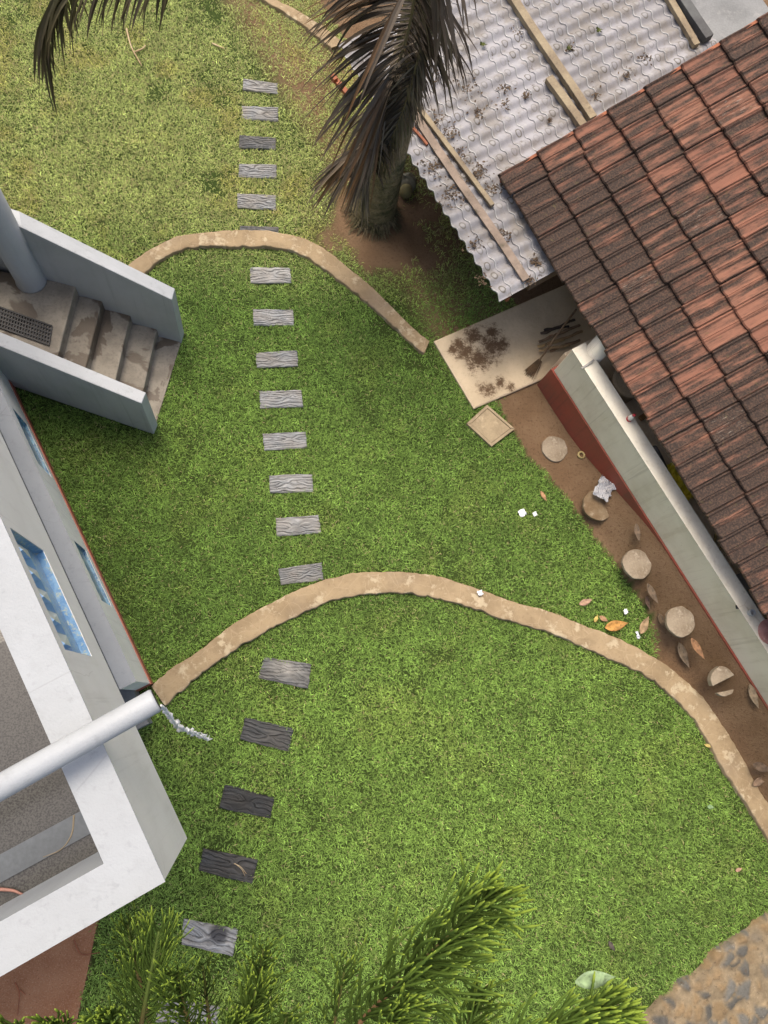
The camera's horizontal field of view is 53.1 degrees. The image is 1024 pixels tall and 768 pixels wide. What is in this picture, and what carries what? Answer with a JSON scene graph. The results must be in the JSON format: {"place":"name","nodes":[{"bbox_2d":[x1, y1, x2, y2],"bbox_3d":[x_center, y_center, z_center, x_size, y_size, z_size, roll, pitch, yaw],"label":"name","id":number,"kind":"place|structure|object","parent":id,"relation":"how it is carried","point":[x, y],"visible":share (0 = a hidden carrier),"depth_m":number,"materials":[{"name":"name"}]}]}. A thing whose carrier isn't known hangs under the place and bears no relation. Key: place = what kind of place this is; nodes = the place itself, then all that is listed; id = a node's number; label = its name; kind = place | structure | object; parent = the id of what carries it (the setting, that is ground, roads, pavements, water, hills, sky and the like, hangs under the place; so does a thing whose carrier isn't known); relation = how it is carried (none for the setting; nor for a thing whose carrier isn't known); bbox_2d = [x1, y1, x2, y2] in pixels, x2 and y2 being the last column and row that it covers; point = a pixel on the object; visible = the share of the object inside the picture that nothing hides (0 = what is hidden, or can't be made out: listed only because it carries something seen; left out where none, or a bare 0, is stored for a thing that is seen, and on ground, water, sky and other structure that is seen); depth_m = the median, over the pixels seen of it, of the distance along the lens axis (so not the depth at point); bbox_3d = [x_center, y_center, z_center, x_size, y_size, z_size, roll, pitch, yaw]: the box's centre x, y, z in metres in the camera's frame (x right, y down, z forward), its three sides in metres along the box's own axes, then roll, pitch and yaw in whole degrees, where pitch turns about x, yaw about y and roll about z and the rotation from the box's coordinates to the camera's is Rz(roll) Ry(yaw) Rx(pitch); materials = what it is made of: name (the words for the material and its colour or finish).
{"place":"outdoors","nodes":[
{"label":"outdoors","id":0,"kind":"place"},
{"bbox_2d":[0,920,98,1023],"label":"path","id":1,"kind":"structure","parent":0,"point":[49,980],"depth_m":6.82,"materials":[{"name":"brown soil"}]},
{"bbox_2d":[15,982,25,1014],"bbox_3d":[-3.187,4.262,6.753,0.088,0.012,0.264,-9,78,-11],"label":"root strand","id":2,"kind":"object","parent":1,"relation":"on","point":[19,995],"visible":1,"depth_m":6.76},
{"bbox_2d":[73,940,99,954],"bbox_3d":[-2.690,3.940,6.910,0.264,0.012,0.082,27,74,-2],"label":"root strand","id":3,"kind":"object","parent":1,"relation":"on","point":[79,952],"visible":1,"depth_m":6.91},
{"bbox_2d":[0,0,767,1023],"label":"grass","id":4,"kind":"structure","parent":0,"point":[364,552],"depth_m":8.07,"materials":[{"name":"green plant"}]},
{"bbox_2d":[126,28,145,65],"bbox_3d":[-2.939,-5.567,9.187,0.176,0.039,0.556,-25,82,-14],"label":"dry twig","id":5,"kind":"object","parent":4,"relation":"on","point":[135,51],"visible":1,"depth_m":9.16,"materials":[{"name":"beige wood"}]},
{"bbox_2d":[237,193,275,210],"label":"stepping slab","id":6,"kind":"structure","parent":4,"relation":"on","point":[256,201],"depth_m":8.95,"materials":[{"name":"grey wood"}]},
{"bbox_2d":[238,164,276,178],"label":"stepping slab","id":7,"kind":"structure","parent":4,"relation":"on","point":[262,171],"depth_m":9.05,"materials":[{"name":"grey wood"}]},
{"bbox_2d":[239,135,275,150],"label":"stepping slab","id":8,"kind":"structure","parent":4,"relation":"on","point":[257,142],"depth_m":9.14,"materials":[{"name":"grey wood"}]},
{"bbox_2d":[241,106,277,122],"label":"stepping slab","id":9,"kind":"structure","parent":4,"relation":"on","point":[253,113],"depth_m":9.24,"materials":[{"name":"grey wood"}]},
{"bbox_2d":[250,267,291,283],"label":"stepping slab","id":10,"kind":"structure","parent":4,"relation":"on","point":[267,275],"depth_m":8.76,"materials":[{"name":"grey wood"}]},
{"bbox_2d":[253,309,293,326],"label":"stepping slab","id":11,"kind":"structure","parent":4,"relation":"on","point":[267,317],"depth_m":8.64,"materials":[{"name":"grey wood"}]},
{"bbox_2d":[256,351,297,367],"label":"stepping slab","id":12,"kind":"structure","parent":4,"relation":"on","point":[285,359],"depth_m":8.53,"materials":[{"name":"grey wood"}]},
{"bbox_2d":[263,432,306,450],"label":"stepping slab","id":13,"kind":"structure","parent":4,"relation":"on","point":[281,441],"depth_m":8.32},
{"bbox_2d":[269,474,312,492],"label":"stepping slab","id":14,"kind":"structure","parent":4,"relation":"on","point":[300,483],"depth_m":8.22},
{"bbox_2d":[540,491,546,500],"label":"fallen leaf","id":15,"kind":"object","parent":4,"relation":"on","point":[543,495],"visible":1,"depth_m":8.62,"materials":[{"name":"orange plant"}]},
{"bbox_2d":[579,599,592,605],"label":"fallen leaf","id":16,"kind":"object","parent":4,"relation":"on","point":[583,602],"visible":1,"depth_m":8.40,"materials":[{"name":"brown plant"}]},
{"bbox_2d":[575,970,615,988],"bbox_3d":[0.984,2.175,3.579,0.200,0.012,0.076,0,76,-9],"label":"broad leaf","id":17,"kind":"object","parent":4,"relation":"on","point":[583,980],"visible":0.91,"depth_m":3.58,"materials":[{"name":"green plant"}]},
{"bbox_2d":[599,616,607,621],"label":"fallen leaf","id":18,"kind":"object","parent":4,"relation":"on","point":[602,618],"visible":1,"depth_m":8.39,"materials":[{"name":"brown plant"}]},
{"bbox_2d":[608,941,614,950],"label":"fallen leaf","id":19,"kind":"object","parent":4,"relation":"on","point":[611,945],"visible":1,"depth_m":7.60,"materials":[{"name":"plant"}]},
{"bbox_2d":[605,620,627,630],"bbox_3d":[2.535,1.240,8.382,0.277,0.030,0.118,0,76,-9],"label":"fallen leaf","id":20,"kind":"object","parent":4,"relation":"on","point":[615,625],"visible":1,"depth_m":8.38,"materials":[{"name":"orange plant"}]},
{"bbox_2d":[639,616,648,633],"bbox_3d":[2.859,1.240,8.439,0.092,0.025,0.224,35,74,0],"label":"fallen leaf","id":21,"kind":"object","parent":4,"relation":"on","point":[644,624],"visible":1,"depth_m":8.44,"materials":[{"name":"brown plant"}]},
{"bbox_2d":[0,0,767,1023],"bbox_3d":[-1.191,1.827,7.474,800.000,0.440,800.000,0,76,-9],"label":"ground","id":22,"kind":"structure","parent":0,"point":[536,422],"depth_m":8.20,"materials":[{"name":"green plant"}]},
{"bbox_2d":[0,189,186,976],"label":"white house","id":23,"kind":"structure","parent":22,"relation":"on","point":[78,711],"depth_m":4.20,"materials":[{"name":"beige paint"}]},
{"bbox_2d":[0,887,22,894],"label":"floor hose","id":24,"kind":"object","parent":23,"relation":"on","point":[10,890],"visible":0.91,"depth_m":4.01,"materials":[{"name":"rubber"}]},
{"bbox_2d":[0,306,52,345],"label":"doormat","id":25,"kind":"object","parent":23,"relation":"on","point":[22,327],"visible":1,"depth_m":7.50,"materials":[{"name":"plastic"}]},
{"bbox_2d":[44,815,74,856],"bbox_3d":[-1.719,1.752,4.121,0.066,0.012,0.254,34,74,0],"label":"floor cable","id":26,"kind":"object","parent":23,"relation":"on","point":[68,839],"visible":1,"depth_m":4.12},
{"bbox_2d":[160,704,212,740],"bbox_3d":[-1.363,1.528,5.387,0.108,4.289,0.382,5,76,-8],"label":"water trickle","id":27,"kind":"object","parent":23,"relation":"attached to","point":[176,724],"visible":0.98,"depth_m":4.82,"materials":[{"name":"white liquid"}]},
{"bbox_2d":[156,1000,219,1023],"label":"stepping slab","id":28,"kind":"structure","parent":22,"relation":"on","point":[174,1021],"depth_m":6.93,"materials":[{"name":"grey wood"}]},
{"bbox_2d":[182,918,237,955],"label":"stepping slab","id":29,"kind":"structure","parent":22,"relation":"on","point":[209,937],"depth_m":7.09,"materials":[{"name":"grey wood"}]},
{"bbox_2d":[199,848,257,883],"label":"stepping slab","id":30,"kind":"structure","parent":22,"relation":"on","point":[219,863],"depth_m":7.26,"materials":[{"name":"grey wood"}]},
{"bbox_2d":[219,785,273,817],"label":"stepping slab","id":31,"kind":"structure","parent":22,"relation":"on","point":[236,799],"depth_m":7.41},
{"bbox_2d":[33,0,481,241],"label":"palm tree","id":32,"kind":"object","parent":22,"relation":"on","point":[374,157],"visible":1,"depth_m":6.41,"materials":[{"name":"green plant"}]},
{"bbox_2d":[240,226,278,232],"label":"stepping slab","id":33,"kind":"structure","parent":22,"relation":"on","point":[272,229],"depth_m":8.88,"materials":[{"name":"grey wood"}]},
{"bbox_2d":[243,79,277,94],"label":"stepping slab","id":34,"kind":"structure","parent":22,"relation":"on","point":[256,86],"depth_m":9.33,"materials":[{"name":"grey wood"}]},
{"bbox_2d":[240,718,292,751],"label":"stepping slab","id":35,"kind":"structure","parent":22,"relation":"on","point":[265,734],"depth_m":7.59,"materials":[{"name":"grey wood"}]},
{"bbox_2d":[128,230,428,354],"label":"garden kerb","id":36,"kind":"structure","parent":22,"relation":"on","point":[322,258],"depth_m":8.83,"materials":[{"name":"stone"}]},
{"bbox_2d":[259,390,302,408],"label":"stepping slab","id":37,"kind":"structure","parent":22,"relation":"on","point":[281,399],"depth_m":8.43,"materials":[{"name":"grey wood"}]},
{"bbox_2d":[258,657,310,688],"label":"stepping slab","id":38,"kind":"structure","parent":22,"relation":"on","point":[294,673],"depth_m":7.75,"materials":[{"name":"grey wood"}]},
{"bbox_2d":[276,515,320,536],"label":"stepping slab","id":39,"kind":"structure","parent":22,"relation":"on","point":[292,526],"depth_m":8.13,"materials":[{"name":"grey wood"}]},
{"bbox_2d":[257,0,341,50],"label":"garden kerb","id":40,"kind":"structure","parent":22,"relation":"on","point":[290,13],"depth_m":9.62,"materials":[{"name":"stone"}]},
{"bbox_2d":[278,563,322,584],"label":"stepping slab","id":41,"kind":"structure","parent":22,"relation":"on","point":[302,573],"depth_m":8.01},
{"bbox_2d":[0,852,648,1023],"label":"pine tree","id":42,"kind":"object","parent":22,"relation":"on","point":[600,1007],"visible":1,"depth_m":3.42,"materials":[{"name":"green plant"}]},
{"bbox_2d":[330,74,347,94],"bbox_3d":[-0.484,-5.062,9.197,0.091,0.080,0.463,-38,85,-15],"label":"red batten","id":43,"kind":"object","parent":22,"relation":"on","point":[335,80],"visible":0.4,"depth_m":9.17,"materials":[{"name":"wood"}]},
{"bbox_2d":[399,184,412,198],"bbox_3d":[0.262,-3.847,9.220,0.164,0.185,0.162,0,76,-9],"label":"coconut","id":44,"kind":"object","parent":22,"relation":"on","point":[405,191],"visible":0.99,"depth_m":9.16,"materials":[{"name":"green plant"}]},
{"bbox_2d":[400,172,416,190],"bbox_3d":[0.258,-3.997,9.273,0.324,0.152,0.283,0,76,-9],"label":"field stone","id":45,"kind":"object","parent":22,"relation":"on","point":[408,178],"visible":0.56,"depth_m":9.23,"materials":[{"name":"grey stone"}]},
{"bbox_2d":[152,572,767,843],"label":"garden kerb","id":46,"kind":"structure","parent":22,"relation":"on","point":[171,684],"depth_m":8.18,"materials":[{"name":"stone"}]},
{"bbox_2d":[466,405,514,446],"bbox_3d":[1.203,-0.962,8.758,0.437,0.104,0.352,43,74,3],"label":"drain cover","id":47,"kind":"object","parent":22,"relation":"on","point":[489,426],"visible":1,"depth_m":8.71,"materials":[{"name":"concrete"}]},
{"bbox_2d":[434,285,595,409],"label":"concrete slab","id":48,"kind":"structure","parent":22,"relation":"on","point":[490,359],"depth_m":8.98,"materials":[{"name":"beige concrete"}]},
{"bbox_2d":[537,340,563,347],"bbox_3d":[1.974,-1.988,9.056,0.358,0.029,0.048,-16,79,-12],"label":"firewood stick","id":49,"kind":"object","parent":48,"relation":"on","point":[541,346],"visible":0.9,"depth_m":9.03,"materials":[{"name":"brown wood"}]},
{"bbox_2d":[545,330,582,345],"bbox_3d":[2.124,-2.057,9.081,0.524,0.023,0.047,-22,81,-13],"label":"firewood stick","id":50,"kind":"object","parent":49,"relation":"on","point":[569,336],"visible":0.95,"depth_m":9.08,"materials":[{"name":"brown wood"}]},
{"bbox_2d":[525,309,576,380],"bbox_3d":[1.944,-1.899,8.804,0.170,0.535,0.785,40,74,2],"label":"broom","id":51,"kind":"object","parent":48,"relation":"on","point":[532,369],"visible":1,"depth_m":8.91,"materials":[{"name":"brown wood"}]},
{"bbox_2d":[540,319,574,333],"bbox_3d":[2.068,-2.195,9.124,0.486,0.026,0.052,-25,81,-14],"label":"firewood stick","id":52,"kind":"object","parent":48,"relation":"on","point":[548,331],"visible":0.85,"depth_m":9.12,"materials":[{"name":"brown wood"}]},
{"bbox_2d":[544,325,568,330],"bbox_3d":[2.041,-2.177,9.092,0.318,0.029,0.040,-10,78,-11],"label":"firewood stick","id":53,"kind":"object","parent":52,"relation":"on","point":[553,328],"visible":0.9,"depth_m":9.09,"materials":[{"name":"brown wood"}]},
{"bbox_2d":[550,339,580,351],"bbox_3d":[2.138,-1.970,9.081,0.418,0.022,0.046,-21,81,-13],"label":"firewood stick","id":54,"kind":"object","parent":48,"relation":"on","point":[571,343],"visible":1,"depth_m":9.10,"materials":[{"name":"brown wood"}]},
{"bbox_2d":[539,343,569,351],"bbox_3d":[1.998,-1.926,9.006,0.392,0.031,0.048,-12,78,-12],"label":"firewood stick","id":55,"kind":"object","parent":54,"relation":"on","point":[555,347],"visible":0.94,"depth_m":9.00,"materials":[{"name":"brown wood"}]},
{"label":"firewood stick","id":56,"kind":"object","parent":48,"relation":"on","visible":0},
{"bbox_2d":[539,324,580,342],"bbox_3d":[2.071,-2.106,9.066,0.583,0.023,0.044,-25,82,-14],"label":"firewood stick","id":57,"kind":"object","parent":56,"relation":"on","point":[562,332],"visible":0.92,"depth_m":9.07,"materials":[{"name":"brown wood"}]},
{"bbox_2d":[518,509,526,516],"bbox_3d":[1.535,0.009,8.528,0.081,0.031,0.084,-25,81,-14],"label":"paper scrap","id":58,"kind":"object","parent":22,"relation":"on","point":[522,512],"visible":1,"depth_m":8.53,"materials":[{"name":"white paper"}]},
{"bbox_2d":[338,0,717,301],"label":"lean to shed","id":59,"kind":"object","parent":22,"relation":"on","point":[501,139],"visible":0.5,"depth_m":8.30,"materials":[{"name":"grey metal"}]},
{"bbox_2d":[412,127,427,145],"bbox_3d":[0.323,-4.071,8.186,0.035,0.044,0.454,-36,84,-15],"label":"wooden batten","id":60,"kind":"object","parent":59,"relation":"on","point":[421,137],"visible":0.52,"depth_m":8.16,"materials":[{"name":"wood"}]},
{"bbox_2d":[417,107,494,207],"bbox_3d":[0.723,-3.804,8.136,0.058,0.075,1.473,-32,83,-15],"label":"wooden pole","id":61,"kind":"object","parent":59,"relation":"on","point":[458,160],"visible":0.84,"depth_m":8.10,"materials":[{"name":"brown wood"}]},
{"bbox_2d":[415,111,529,281],"bbox_3d":[0.835,-3.414,8.086,0.097,0.053,2.424,-30,83,-15],"label":"wooden plank","id":62,"kind":"object","parent":59,"relation":"on","point":[474,203],"visible":0.81,"depth_m":8.05,"materials":[{"name":"brown wood"}]},
{"bbox_2d":[417,19,651,286],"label":"roof litter","id":63,"kind":"object","parent":59,"relation":"on","point":[536,262],"visible":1,"depth_m":8.14,"materials":[{"name":"brown plant"}]},
{"bbox_2d":[507,0,596,120],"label":"timber beam","id":64,"kind":"structure","parent":59,"relation":"on","point":[554,61],"depth_m":8.26,"materials":[{"name":"beige wood"}]},
{"bbox_2d":[545,75,585,126],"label":"timber beam","id":65,"kind":"structure","parent":59,"relation":"on","point":[556,89],"depth_m":8.19,"materials":[{"name":"beige wood"}]},
{"bbox_2d":[664,0,699,48],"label":"timber beam","id":66,"kind":"structure","parent":59,"relation":"on","point":[682,22],"depth_m":8.35,"materials":[{"name":"beige wood"}]},
{"bbox_2d":[676,0,712,43],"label":"timber beam","id":67,"kind":"structure","parent":59,"relation":"on","point":[698,23],"depth_m":8.32,"materials":[{"name":"grey wood"}]},
{"bbox_2d":[541,436,567,461],"bbox_3d":[1.951,-0.717,8.813,0.306,0.048,0.309,0,76,-9],"label":"concrete disc","id":68,"kind":"object","parent":22,"relation":"on","point":[553,448],"visible":1,"depth_m":8.79,"materials":[{"name":"beige concrete"}]},
{"bbox_2d":[577,451,584,458],"bbox_3d":[2.254,-0.651,8.780,0.095,0.026,0.095,0,76,-9],"label":"brass ring","id":69,"kind":"object","parent":22,"relation":"on","point":[578,454],"visible":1,"depth_m":8.77,"materials":[{"name":"gold metal"}]},
{"bbox_2d":[582,491,608,520],"bbox_3d":[2.389,-0.068,8.605,0.352,0.048,0.348,0,76,-9],"label":"concrete disc","id":70,"kind":"object","parent":22,"relation":"on","point":[593,507],"visible":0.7,"depth_m":8.57,"materials":[{"name":"beige concrete"}]},
{"bbox_2d":[593,476,615,501],"bbox_3d":[2.455,-0.264,8.522,0.232,0.060,0.269,33,74,0],"label":"newspaper","id":71,"kind":"object","parent":70,"relation":"on","point":[604,488],"visible":1,"depth_m":8.53,"materials":[{"name":"grey paper"}]},
{"bbox_2d":[498,12,767,709],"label":"tiled house","id":72,"kind":"structure","parent":22,"relation":"on","point":[644,210],"depth_m":7.69,"materials":[{"name":"tile"}]},
{"bbox_2d":[638,413,645,420],"bbox_3d":[2.914,-1.092,8.440,0.289,0.030,0.060,-33,83,-15],"label":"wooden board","id":73,"kind":"object","parent":72,"relation":"on","point":[642,417],"visible":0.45,"depth_m":8.40,"materials":[{"name":"brown wood"}]},
{"bbox_2d":[653,445,667,467],"bbox_3d":[2.947,-0.531,8.192,0.397,0.348,0.099,33,74,0],"label":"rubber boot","id":74,"kind":"object","parent":72,"relation":"on","point":[656,449],"visible":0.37,"depth_m":8.09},
{"bbox_2d":[667,463,692,500],"bbox_3d":[3.184,-0.348,8.212,0.410,0.173,0.471,-38,85,-15],"label":"plastic sheet","id":75,"kind":"object","parent":72,"relation":"on","point":[671,469],"visible":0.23,"depth_m":8.23,"materials":[{"name":"yellow plastic"}]},
{"bbox_2d":[736,573,757,607],"bbox_3d":[3.885,0.811,8.115,0.211,0.012,0.413,-23,81,-14],"label":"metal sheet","id":76,"kind":"object","parent":72,"relation":"on","point":[742,581],"depth_m":8.11,"materials":[{"name":"black metal"}]},
{"bbox_2d":[758,619,767,643],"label":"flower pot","id":77,"kind":"object","parent":72,"relation":"on","point":[763,630],"visible":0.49,"depth_m":7.61,"materials":[{"name":"ceramic"}]},
{"bbox_2d":[621,549,650,579],"bbox_3d":[2.741,0.569,8.357,0.335,0.048,0.328,0,76,-9],"label":"concrete disc","id":78,"kind":"object","parent":22,"relation":"on","point":[635,563],"visible":1,"depth_m":8.33,"materials":[{"name":"beige concrete"}]},
{"bbox_2d":[634,524,640,541],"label":"fallen leaf","id":79,"kind":"object","parent":22,"relation":"on","point":[637,530],"visible":1,"depth_m":8.29,"materials":[{"name":"brown plant"}]},
{"bbox_2d":[645,596,649,608],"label":"fallen leaf","id":80,"kind":"object","parent":22,"relation":"on","point":[647,600],"visible":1,"depth_m":8.47,"materials":[{"name":"brown plant"}]},
{"bbox_2d":[647,583,658,603],"bbox_3d":[2.913,0.886,8.336,0.081,0.028,0.246,-26,82,-14],"label":"fallen leaf","id":81,"kind":"object","parent":22,"relation":"on","point":[651,591],"visible":1,"depth_m":8.34,"materials":[{"name":"brown plant"}]},
{"bbox_2d":[658,613,666,629],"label":"fallen leaf","id":82,"kind":"object","parent":22,"relation":"on","point":[661,618],"visible":0.91,"depth_m":8.41,"materials":[{"name":"brown plant"}]},
{"bbox_2d":[665,606,694,637],"bbox_3d":[3.143,1.167,8.172,0.323,0.048,0.333,0,76,-9],"label":"concrete disc","id":83,"kind":"object","parent":22,"relation":"on","point":[679,622],"visible":1,"depth_m":8.15,"materials":[{"name":"beige concrete"}]},
{"bbox_2d":[678,642,689,667],"bbox_3d":[3.253,1.557,8.349,0.101,0.031,0.291,-14,79,-12],"label":"fallen leaf","id":84,"kind":"object","parent":22,"relation":"on","point":[683,653],"visible":1,"depth_m":8.36,"materials":[{"name":"plant"}]},
{"bbox_2d":[691,638,704,658],"bbox_3d":[3.308,1.444,8.107,0.081,0.026,0.257,-26,82,-14],"label":"fallen leaf","id":85,"kind":"object","parent":22,"relation":"on","point":[696,647],"visible":1,"depth_m":8.12,"materials":[{"name":"brown plant"}]},
{"bbox_2d":[641,912,767,1023],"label":"gravel path","id":86,"kind":"structure","parent":22,"relation":"on","point":[726,982],"depth_m":7.64,"materials":[{"name":"beige gravel"}]},
{"bbox_2d":[707,666,733,695],"bbox_3d":[3.522,1.769,8.034,0.271,0.075,0.309,0,76,-9],"label":"concrete disc","id":87,"kind":"object","parent":22,"relation":"on","point":[717,674],"visible":1,"depth_m":8.01,"materials":[{"name":"beige concrete"}]},
{"bbox_2d":[691,0,767,42],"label":"concrete terrace","id":88,"kind":"structure","parent":22,"relation":"on","point":[723,19],"depth_m":10.00,"materials":[{"name":"grey concrete"}]},
{"bbox_2d":[748,684,758,707],"bbox_3d":[3.844,1.919,8.002,0.097,0.029,0.252,0,76,-9],"label":"fallen leaf","id":89,"kind":"object","parent":22,"relation":"on","point":[753,694],"visible":1,"depth_m":8.01,"materials":[{"name":"brown plant"}]},
{"bbox_2d":[753,777,763,785],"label":"fallen leaf","id":90,"kind":"object","parent":22,"relation":"on","point":[759,781],"visible":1,"depth_m":8.18,"materials":[{"name":"beige plant"}]},
{"bbox_2d":[753,762,767,771],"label":"fallen leaf","id":91,"kind":"object","parent":22,"relation":"on","point":[760,766],"visible":1,"depth_m":8.07,"materials":[{"name":"brown plant"}]},
{"bbox_2d":[609,371,634,402],"bbox_3d":[2.608,-1.371,8.364,0.380,0.282,0.380,0,76,-9],"label":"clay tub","id":92,"kind":"object","parent":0,"point":[620,386],"visible":0.3,"depth_m":8.21,"materials":[{"name":"beige ceramic"}]},
{"bbox_2d":[626,414,635,421],"bbox_3d":[2.538,-0.972,7.884,0.062,0.135,0.061,0,76,-9],"label":"plastic bottle","id":93,"kind":"object","parent":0,"point":[629,418],"visible":1,"depth_m":7.87,"materials":[{"name":"white plastic"}]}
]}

